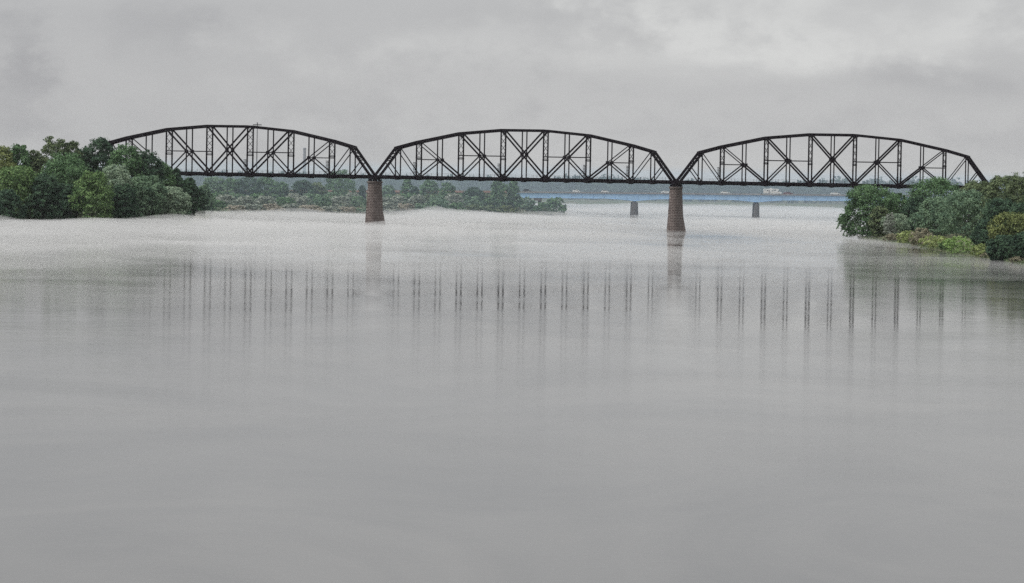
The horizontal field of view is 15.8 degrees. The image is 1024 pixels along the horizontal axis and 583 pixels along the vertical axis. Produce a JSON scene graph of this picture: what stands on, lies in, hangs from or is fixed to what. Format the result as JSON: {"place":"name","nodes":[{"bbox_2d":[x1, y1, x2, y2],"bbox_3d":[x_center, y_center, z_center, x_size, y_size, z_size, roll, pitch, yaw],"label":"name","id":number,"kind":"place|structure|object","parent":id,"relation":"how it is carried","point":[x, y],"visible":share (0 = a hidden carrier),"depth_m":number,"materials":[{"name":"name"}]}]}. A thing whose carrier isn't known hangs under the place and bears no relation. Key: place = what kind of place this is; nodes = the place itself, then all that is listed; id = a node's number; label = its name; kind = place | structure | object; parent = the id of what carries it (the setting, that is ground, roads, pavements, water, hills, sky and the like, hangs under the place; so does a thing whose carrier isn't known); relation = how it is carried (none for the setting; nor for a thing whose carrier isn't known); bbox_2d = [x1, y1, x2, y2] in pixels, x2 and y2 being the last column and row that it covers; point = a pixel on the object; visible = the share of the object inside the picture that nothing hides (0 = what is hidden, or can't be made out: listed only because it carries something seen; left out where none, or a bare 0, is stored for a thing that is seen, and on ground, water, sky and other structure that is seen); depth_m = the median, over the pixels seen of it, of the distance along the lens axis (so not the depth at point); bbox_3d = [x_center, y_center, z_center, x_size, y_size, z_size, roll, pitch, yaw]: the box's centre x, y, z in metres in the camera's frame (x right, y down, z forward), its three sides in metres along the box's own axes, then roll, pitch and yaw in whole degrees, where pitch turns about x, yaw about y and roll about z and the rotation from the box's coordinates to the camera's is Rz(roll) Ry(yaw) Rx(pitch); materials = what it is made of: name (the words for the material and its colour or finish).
{"place":"outdoors","nodes":[
{"label":"outdoors","id":0,"kind":"place"},
{"bbox_2d":[0,204,1023,582],"bbox_3d":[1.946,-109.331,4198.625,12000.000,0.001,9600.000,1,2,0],"label":"water","id":1,"kind":"structure","parent":0,"point":[596,394],"depth_m":329.24,"materials":[{"name":"grey liquid"}]},
{"bbox_2d":[2,176,1021,264],"bbox_3d":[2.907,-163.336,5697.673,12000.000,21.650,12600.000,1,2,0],"label":"ground","id":2,"kind":"structure","parent":0,"point":[768,204],"depth_m":2900.34,"materials":[{"name":"green plant"}]},
{"bbox_2d":[0,145,18,190],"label":"tree","id":3,"kind":"object","parent":2,"relation":"on","point":[5,152],"visible":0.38,"depth_m":1391.51,"materials":[{"name":"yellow plant"}]},
{"bbox_2d":[0,189,26,223],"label":"tree","id":4,"kind":"object","parent":2,"relation":"on","point":[10,201],"visible":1,"depth_m":1340.87,"materials":[{"name":"green plant"}]},
{"bbox_2d":[4,143,31,209],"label":"tree","id":5,"kind":"object","parent":2,"relation":"on","point":[21,154],"visible":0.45,"depth_m":1398.66,"materials":[{"name":"green plant"}]},
{"bbox_2d":[0,165,41,215],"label":"tree","id":6,"kind":"object","parent":2,"relation":"on","point":[20,175],"visible":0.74,"depth_m":1357.82,"materials":[{"name":"green plant"}]},
{"bbox_2d":[22,149,44,206],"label":"tree","id":7,"kind":"object","parent":2,"relation":"on","point":[36,163],"visible":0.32,"depth_m":1402.43,"materials":[{"name":"green plant"}]},
{"bbox_2d":[24,173,64,223],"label":"tree","id":8,"kind":"object","parent":2,"relation":"on","point":[42,193],"visible":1,"depth_m":1356.10,"materials":[{"name":"green plant"}]},
{"bbox_2d":[38,136,70,183],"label":"tree","id":9,"kind":"object","parent":2,"relation":"on","point":[52,147],"visible":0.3,"depth_m":1408.93,"materials":[{"name":"green plant"}]},
{"bbox_2d":[36,151,89,213],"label":"tree","id":10,"kind":"object","parent":2,"relation":"on","point":[59,164],"visible":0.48,"depth_m":1382.95,"materials":[{"name":"green plant"}]},
{"bbox_2d":[44,183,81,223],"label":"tree","id":11,"kind":"object","parent":2,"relation":"on","point":[64,215],"visible":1,"depth_m":1357.87,"materials":[{"name":"green plant"}]},
{"bbox_2d":[60,140,84,214],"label":"tree","id":12,"kind":"object","parent":2,"relation":"on","point":[72,145],"visible":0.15,"depth_m":1411.95,"materials":[{"name":"green plant"}]},
{"bbox_2d":[67,170,115,224],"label":"tree","id":13,"kind":"object","parent":2,"relation":"on","point":[96,183],"visible":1,"depth_m":1355.95,"materials":[{"name":"green plant"}]},
{"bbox_2d":[79,137,115,211],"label":"tree","id":14,"kind":"object","parent":2,"relation":"on","point":[99,144],"visible":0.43,"depth_m":1416.08,"materials":[{"name":"green plant"}]},
{"bbox_2d":[14,212,192,223],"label":"shore grass","id":15,"kind":"structure","parent":2,"relation":"on","point":[185,220],"depth_m":1381.71,"materials":[{"name":"green plant"}]},
{"bbox_2d":[97,164,133,223],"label":"tree","id":16,"kind":"object","parent":2,"relation":"on","point":[123,177],"visible":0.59,"depth_m":1374.67,"materials":[{"name":"green plant"}]},
{"bbox_2d":[106,183,138,224],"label":"tree","id":17,"kind":"object","parent":2,"relation":"on","point":[128,198],"visible":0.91,"depth_m":1368.84,"materials":[{"name":"green plant"}]},
{"bbox_2d":[103,143,150,203],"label":"tree","id":18,"kind":"object","parent":2,"relation":"on","point":[134,161],"visible":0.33,"depth_m":1401.73,"materials":[{"name":"green plant"}]},
{"bbox_2d":[129,149,165,215],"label":"tree","id":19,"kind":"object","parent":2,"relation":"on","point":[149,159],"visible":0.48,"depth_m":1409.03,"materials":[{"name":"green plant"}]},
{"bbox_2d":[131,175,167,223],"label":"tree","id":20,"kind":"object","parent":2,"relation":"on","point":[141,184],"visible":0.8,"depth_m":1386.49,"materials":[{"name":"green plant"}]},
{"bbox_2d":[151,161,176,220],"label":"tree","id":21,"kind":"object","parent":2,"relation":"on","point":[167,175],"visible":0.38,"depth_m":1415.63,"materials":[{"name":"green plant"}]},
{"bbox_2d":[151,186,191,223],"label":"tree","id":22,"kind":"object","parent":2,"relation":"on","point":[169,214],"visible":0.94,"depth_m":1398.72,"materials":[{"name":"green plant"}]},
{"bbox_2d":[167,168,184,215],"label":"tree","id":23,"kind":"object","parent":2,"relation":"on","point":[178,178],"visible":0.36,"depth_m":1422.53,"materials":[{"name":"green plant"}]},
{"bbox_2d":[184,177,198,220],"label":"tree","id":24,"kind":"object","parent":2,"relation":"on","point":[191,188],"visible":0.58,"depth_m":1475.96,"materials":[{"name":"green plant"}]},
{"bbox_2d":[191,187,209,216],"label":"tree","id":25,"kind":"object","parent":2,"relation":"on","point":[201,208],"visible":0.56,"depth_m":1558.02,"materials":[{"name":"green plant"}]},
{"bbox_2d":[198,183,214,216],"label":"tree","id":26,"kind":"object","parent":2,"relation":"on","point":[210,207],"visible":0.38,"depth_m":1638.80,"materials":[{"name":"green plant"}]},
{"bbox_2d":[203,176,225,193],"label":"tree","id":27,"kind":"object","parent":2,"relation":"on","point":[219,185],"visible":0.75,"depth_m":1936.46,"materials":[{"name":"green plant"}]},
{"bbox_2d":[209,200,226,211],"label":"shrub","id":28,"kind":"object","parent":2,"relation":"on","point":[221,204],"visible":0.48,"depth_m":1715.41,"materials":[{"name":"green plant"}]},
{"bbox_2d":[215,194,237,206],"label":"shrub","id":29,"kind":"object","parent":2,"relation":"on","point":[225,197],"visible":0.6,"depth_m":1758.77,"materials":[{"name":"green plant"}]},
{"bbox_2d":[217,177,239,197],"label":"tree","id":30,"kind":"object","parent":2,"relation":"on","point":[231,184],"visible":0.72,"depth_m":1956.73,"materials":[{"name":"green plant"}]},
{"bbox_2d":[235,195,255,205],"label":"shrub","id":31,"kind":"object","parent":2,"relation":"on","point":[240,200],"visible":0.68,"depth_m":1780.19,"materials":[{"name":"green plant"}]},
{"bbox_2d":[235,177,263,197],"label":"tree","id":32,"kind":"object","parent":2,"relation":"on","point":[245,186],"visible":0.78,"depth_m":1960.32,"materials":[{"name":"green plant"}]},
{"bbox_2d":[240,204,266,211],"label":"shrub","id":33,"kind":"object","parent":2,"relation":"on","point":[252,207],"visible":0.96,"depth_m":1757.26,"materials":[{"name":"green plant"}]},
{"bbox_2d":[253,195,276,205],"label":"shrub","id":34,"kind":"object","parent":2,"relation":"on","point":[262,200],"visible":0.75,"depth_m":1802.45,"materials":[{"name":"green plant"}]},
{"bbox_2d":[253,177,277,196],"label":"tree","id":35,"kind":"object","parent":2,"relation":"on","point":[267,181],"visible":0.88,"depth_m":1966.78,"materials":[{"name":"green plant"}]},
{"bbox_2d":[261,203,285,213],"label":"shrub","id":36,"kind":"object","parent":2,"relation":"on","point":[274,207],"visible":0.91,"depth_m":1778.73,"materials":[{"name":"green plant"}]},
{"bbox_2d":[269,181,288,197],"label":"tree","id":37,"kind":"object","parent":2,"relation":"on","point":[281,188],"visible":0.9,"depth_m":1957.37,"materials":[{"name":"green plant"}]},
{"bbox_2d":[276,196,295,205],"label":"shrub","id":38,"kind":"object","parent":2,"relation":"on","point":[288,200],"visible":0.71,"depth_m":1821.81,"materials":[{"name":"green plant"}]},
{"bbox_2d":[281,203,301,211],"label":"shrub","id":39,"kind":"object","parent":2,"relation":"on","point":[290,207],"visible":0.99,"depth_m":1793.88,"materials":[{"name":"green plant"}]},
{"bbox_2d":[289,180,314,197],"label":"tree","id":40,"kind":"object","parent":2,"relation":"on","point":[300,187],"visible":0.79,"depth_m":1952.04,"materials":[{"name":"green plant"}]},
{"bbox_2d":[291,196,315,204],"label":"shrub","id":41,"kind":"object","parent":2,"relation":"on","point":[299,199],"visible":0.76,"depth_m":1830.88,"materials":[{"name":"green plant"}]},
{"bbox_2d":[298,205,324,211],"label":"shrub","id":42,"kind":"object","parent":2,"relation":"on","point":[309,208],"visible":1,"depth_m":1802.31,"materials":[{"name":"green plant"}]},
{"bbox_2d":[308,194,331,206],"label":"shrub","id":43,"kind":"object","parent":2,"relation":"on","point":[325,200],"visible":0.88,"depth_m":1841.39,"materials":[{"name":"green plant"}]},
{"bbox_2d":[312,182,327,200],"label":"tree","id":44,"kind":"object","parent":2,"relation":"on","point":[318,187],"visible":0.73,"depth_m":1961.69,"materials":[{"name":"green plant"}]},
{"bbox_2d":[324,169,356,195],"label":"tree","id":45,"kind":"object","parent":2,"relation":"on","point":[330,184],"visible":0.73,"depth_m":1996.05,"materials":[{"name":"green plant"}]},
{"bbox_2d":[330,195,353,207],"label":"shrub","id":46,"kind":"object","parent":2,"relation":"on","point":[334,199],"visible":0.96,"depth_m":1851.01,"materials":[{"name":"green plant"}]},
{"bbox_2d":[349,195,366,207],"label":"shrub","id":47,"kind":"object","parent":2,"relation":"on","point":[360,202],"visible":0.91,"depth_m":1860.21,"materials":[{"name":"green plant"}]},
{"bbox_2d":[365,181,385,225],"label":"bridge pier","id":48,"kind":"structure","parent":2,"relation":"on","point":[374,216],"depth_m":1464.80,"materials":[{"name":"beige stone"}]},
{"bbox_2d":[98,125,374,180],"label":"truss span","id":49,"kind":"object","parent":48,"relation":"on","point":[210,171],"visible":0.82,"depth_m":1481.54,"materials":[{"name":"metal"}]},
{"bbox_2d":[373,129,675,186],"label":"truss span","id":50,"kind":"object","parent":48,"relation":"on","point":[504,177],"visible":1,"depth_m":1451.32,"materials":[{"name":"metal"}]},
{"bbox_2d":[194,190,567,220],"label":"shore grass","id":51,"kind":"structure","parent":2,"relation":"on","point":[336,213],"depth_m":1825.46,"materials":[{"name":"green plant"}]},
{"bbox_2d":[382,185,395,197],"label":"tree","id":52,"kind":"object","parent":2,"relation":"on","point":[387,189],"visible":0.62,"depth_m":2026.98,"materials":[{"name":"green plant"}]},
{"bbox_2d":[383,202,399,212],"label":"shrub","id":53,"kind":"object","parent":2,"relation":"on","point":[386,205],"visible":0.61,"depth_m":1847.55,"materials":[{"name":"green plant"}]},
{"bbox_2d":[390,195,409,208],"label":"shrub","id":54,"kind":"object","parent":2,"relation":"on","point":[396,198],"visible":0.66,"depth_m":1887.40,"materials":[{"name":"green plant"}]},
{"bbox_2d":[392,203,415,212],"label":"shrub","id":55,"kind":"object","parent":2,"relation":"on","point":[402,207],"visible":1,"depth_m":1859.18,"materials":[{"name":"green plant"}]},
{"bbox_2d":[400,179,413,195],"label":"tree","id":56,"kind":"object","parent":2,"relation":"on","point":[407,182],"visible":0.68,"depth_m":1982.54,"materials":[{"name":"green plant"}]},
{"bbox_2d":[408,194,426,205],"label":"shrub","id":57,"kind":"object","parent":2,"relation":"on","point":[413,199],"visible":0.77,"depth_m":1899.27,"materials":[{"name":"green plant"}]},
{"bbox_2d":[410,203,432,212],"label":"shrub","id":58,"kind":"object","parent":2,"relation":"on","point":[427,209],"visible":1,"depth_m":1870.89,"materials":[{"name":"green plant"}]},
{"bbox_2d":[419,180,438,198],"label":"tree","id":59,"kind":"object","parent":2,"relation":"on","point":[423,187],"visible":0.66,"depth_m":2007.61,"materials":[{"name":"green plant"}]},
{"bbox_2d":[429,200,452,213],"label":"shrub","id":60,"kind":"object","parent":2,"relation":"on","point":[435,204],"visible":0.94,"depth_m":1886.93,"materials":[{"name":"green plant"}]},
{"bbox_2d":[439,182,455,199],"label":"tree","id":61,"kind":"object","parent":2,"relation":"on","point":[444,192],"visible":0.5,"depth_m":1972.50,"materials":[{"name":"green plant"}]},
{"bbox_2d":[444,193,465,207],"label":"shrub","id":62,"kind":"object","parent":2,"relation":"on","point":[449,197],"visible":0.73,"depth_m":1935.69,"materials":[{"name":"green plant"}]},
{"bbox_2d":[449,202,466,214],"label":"shrub","id":63,"kind":"object","parent":2,"relation":"on","point":[457,207],"visible":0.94,"depth_m":1905.89,"materials":[{"name":"green plant"}]},
{"bbox_2d":[462,195,483,205],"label":"shrub","id":64,"kind":"object","parent":2,"relation":"on","point":[475,200],"visible":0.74,"depth_m":1957.18,"materials":[{"name":"green plant"}]},
{"bbox_2d":[463,187,484,206],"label":"tree","id":65,"kind":"object","parent":2,"relation":"on","point":[472,191],"visible":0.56,"depth_m":1981.82,"materials":[{"name":"green plant"}]},
{"bbox_2d":[465,204,486,213],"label":"shrub","id":66,"kind":"object","parent":2,"relation":"on","point":[474,208],"visible":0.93,"depth_m":1928.04,"materials":[{"name":"green plant"}]},
{"bbox_2d":[482,205,504,213],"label":"shrub","id":67,"kind":"object","parent":2,"relation":"on","point":[495,210],"visible":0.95,"depth_m":1948.61,"materials":[{"name":"green plant"}]},
{"bbox_2d":[490,181,511,207],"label":"tree","id":68,"kind":"object","parent":2,"relation":"on","point":[499,188],"visible":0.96,"depth_m":1972.12,"materials":[{"name":"green plant"}]},
{"bbox_2d":[506,181,521,210],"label":"tree","id":69,"kind":"object","parent":2,"relation":"on","point":[514,188],"visible":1,"depth_m":1977.78,"materials":[{"name":"green plant"}]},
{"bbox_2d":[517,196,535,210],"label":"shrub","id":70,"kind":"object","parent":2,"relation":"on","point":[526,204],"visible":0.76,"depth_m":1997.85,"materials":[{"name":"green plant"}]},
{"bbox_2d":[49,168,1023,204],"bbox_3d":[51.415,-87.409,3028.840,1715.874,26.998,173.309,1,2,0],"label":"wood","id":71,"kind":"object","parent":2,"relation":"on","point":[567,187],"visible":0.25,"depth_m":2965.72,"materials":[{"name":"green plant"}]},
{"bbox_2d":[546,197,566,214],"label":"shrub","id":72,"kind":"object","parent":2,"relation":"on","point":[558,206],"visible":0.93,"depth_m":2020.93,"materials":[{"name":"green plant"}]},
{"bbox_2d":[630,201,637,215],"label":"highway pier","id":73,"kind":"structure","parent":2,"relation":"on","point":[634,209],"depth_m":2058.32,"materials":[{"name":"concrete"}]},
{"bbox_2d":[667,187,685,231],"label":"bridge pier","id":74,"kind":"structure","parent":2,"relation":"on","point":[675,221],"depth_m":1431.73,"materials":[{"name":"beige stone"}]},
{"bbox_2d":[673,133,988,189],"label":"truss span","id":75,"kind":"object","parent":74,"relation":"on","point":[679,180],"visible":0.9,"depth_m":1420.22,"materials":[{"name":"metal"}]},
{"bbox_2d":[752,202,758,217],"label":"highway pier","id":76,"kind":"structure","parent":2,"relation":"on","point":[755,211],"depth_m":2058.64,"materials":[{"name":"concrete"}]},
{"bbox_2d":[516,191,910,201],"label":"highway bridge","id":77,"kind":"structure","parent":76,"relation":"on","point":[634,196],"depth_m":2058.29,"materials":[{"name":"blue paint"}]},
{"bbox_2d":[836,184,897,237],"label":"tree","id":78,"kind":"object","parent":2,"relation":"on","point":[865,198],"visible":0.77,"depth_m":1348.11,"materials":[{"name":"green plant"}]},
{"bbox_2d":[867,206,890,236],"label":"tree","id":79,"kind":"object","parent":2,"relation":"on","point":[875,219],"visible":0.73,"depth_m":1332.49,"materials":[{"name":"green plant"}]},
{"bbox_2d":[883,212,895,235],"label":"shrub","id":80,"kind":"object","parent":2,"relation":"on","point":[888,222],"visible":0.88,"depth_m":1304.94,"materials":[{"name":"green plant"}]},
{"bbox_2d":[880,213,910,233],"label":"shrub","id":81,"kind":"object","parent":2,"relation":"on","point":[902,223],"visible":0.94,"depth_m":1310.65,"materials":[{"name":"green plant"}]},
{"bbox_2d":[885,192,907,231],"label":"tree","id":82,"kind":"object","parent":2,"relation":"on","point":[900,199],"visible":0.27,"depth_m":1369.00,"materials":[{"name":"green plant"}]},
{"bbox_2d":[896,230,914,243],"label":"shrub","id":83,"kind":"object","parent":2,"relation":"on","point":[905,239],"visible":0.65,"depth_m":1242.46,"materials":[{"name":"green plant"}]},
{"bbox_2d":[898,195,930,232],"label":"tree","id":84,"kind":"object","parent":2,"relation":"on","point":[910,206],"visible":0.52,"depth_m":1318.93,"materials":[{"name":"green plant"}]},
{"bbox_2d":[908,227,932,245],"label":"shrub","id":85,"kind":"object","parent":2,"relation":"on","point":[922,234],"visible":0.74,"depth_m":1204.84,"materials":[{"name":"brown plant"}]},
{"bbox_2d":[917,235,947,248],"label":"shrub","id":86,"kind":"object","parent":2,"relation":"on","point":[934,240],"visible":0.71,"depth_m":1155.32,"materials":[{"name":"green plant"}]},
{"bbox_2d":[905,176,960,220],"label":"tree","id":87,"kind":"object","parent":2,"relation":"on","point":[941,183],"visible":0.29,"depth_m":1337.74,"materials":[{"name":"green plant"}]},
{"bbox_2d":[909,196,962,235],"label":"tree","id":88,"kind":"object","parent":2,"relation":"on","point":[929,208],"visible":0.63,"depth_m":1270.81,"materials":[{"name":"green plant"}]},
{"bbox_2d":[858,234,1023,264],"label":"shore grass","id":89,"kind":"structure","parent":2,"relation":"on","point":[936,248],"depth_m":1138.81,"materials":[{"name":"green plant"}]},
{"bbox_2d":[937,236,973,253],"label":"shrub","id":90,"kind":"object","parent":2,"relation":"on","point":[950,241],"visible":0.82,"depth_m":1085.99,"materials":[{"name":"green plant"}]},
{"bbox_2d":[935,189,984,237],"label":"tree","id":91,"kind":"object","parent":2,"relation":"on","point":[951,213],"visible":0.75,"depth_m":1240.58,"materials":[{"name":"green plant"}]},
{"bbox_2d":[959,180,996,232],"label":"tree","id":92,"kind":"object","parent":2,"relation":"on","point":[976,185],"visible":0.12,"depth_m":1297.09,"materials":[{"name":"green plant"}]},
{"bbox_2d":[970,243,985,255],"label":"shrub","id":93,"kind":"object","parent":2,"relation":"on","point":[980,247],"visible":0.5,"depth_m":1042.39,"materials":[{"name":"green plant"}]},
{"bbox_2d":[969,220,998,245],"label":"tree","id":94,"kind":"object","parent":2,"relation":"on","point":[979,235],"visible":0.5,"depth_m":1072.58,"materials":[{"name":"green plant"}]},
{"bbox_2d":[978,198,1016,223],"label":"tree","id":95,"kind":"object","parent":2,"relation":"on","point":[989,212],"visible":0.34,"depth_m":1126.29,"materials":[{"name":"green plant"}]},
{"bbox_2d":[985,235,1013,261],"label":"bush","id":96,"kind":"object","parent":2,"relation":"on","point":[1000,246],"visible":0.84,"depth_m":982.52,"materials":[{"name":"green plant"}]},
{"bbox_2d":[979,175,1020,218],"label":"tree","id":97,"kind":"object","parent":2,"relation":"on","point":[991,189],"visible":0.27,"depth_m":1212.38,"materials":[{"name":"green plant"}]},
{"bbox_2d":[986,211,1023,238],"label":"tree","id":98,"kind":"object","parent":2,"relation":"on","point":[1012,223],"visible":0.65,"depth_m":1007.09,"materials":[{"name":"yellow plant"}]},
{"bbox_2d":[1000,172,1023,204],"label":"tree","id":99,"kind":"object","parent":2,"relation":"on","point":[1016,184],"visible":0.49,"depth_m":1157.23,"materials":[{"name":"green plant"}]},
{"bbox_2d":[1009,201,1023,213],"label":"tree","id":100,"kind":"object","parent":2,"relation":"on","point":[1019,207],"visible":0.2,"depth_m":1072.46,"materials":[{"name":"green plant"}]},
{"bbox_2d":[1010,231,1023,261],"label":"tree","id":101,"kind":"object","parent":2,"relation":"on","point":[1017,241],"visible":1,"depth_m":963.05,"materials":[{"name":"green plant"}]},
{"bbox_2d":[0,0,1023,184],"label":"sky","id":102,"kind":"structure","parent":0,"point":[675,79],"materials":[{"name":"grey"}]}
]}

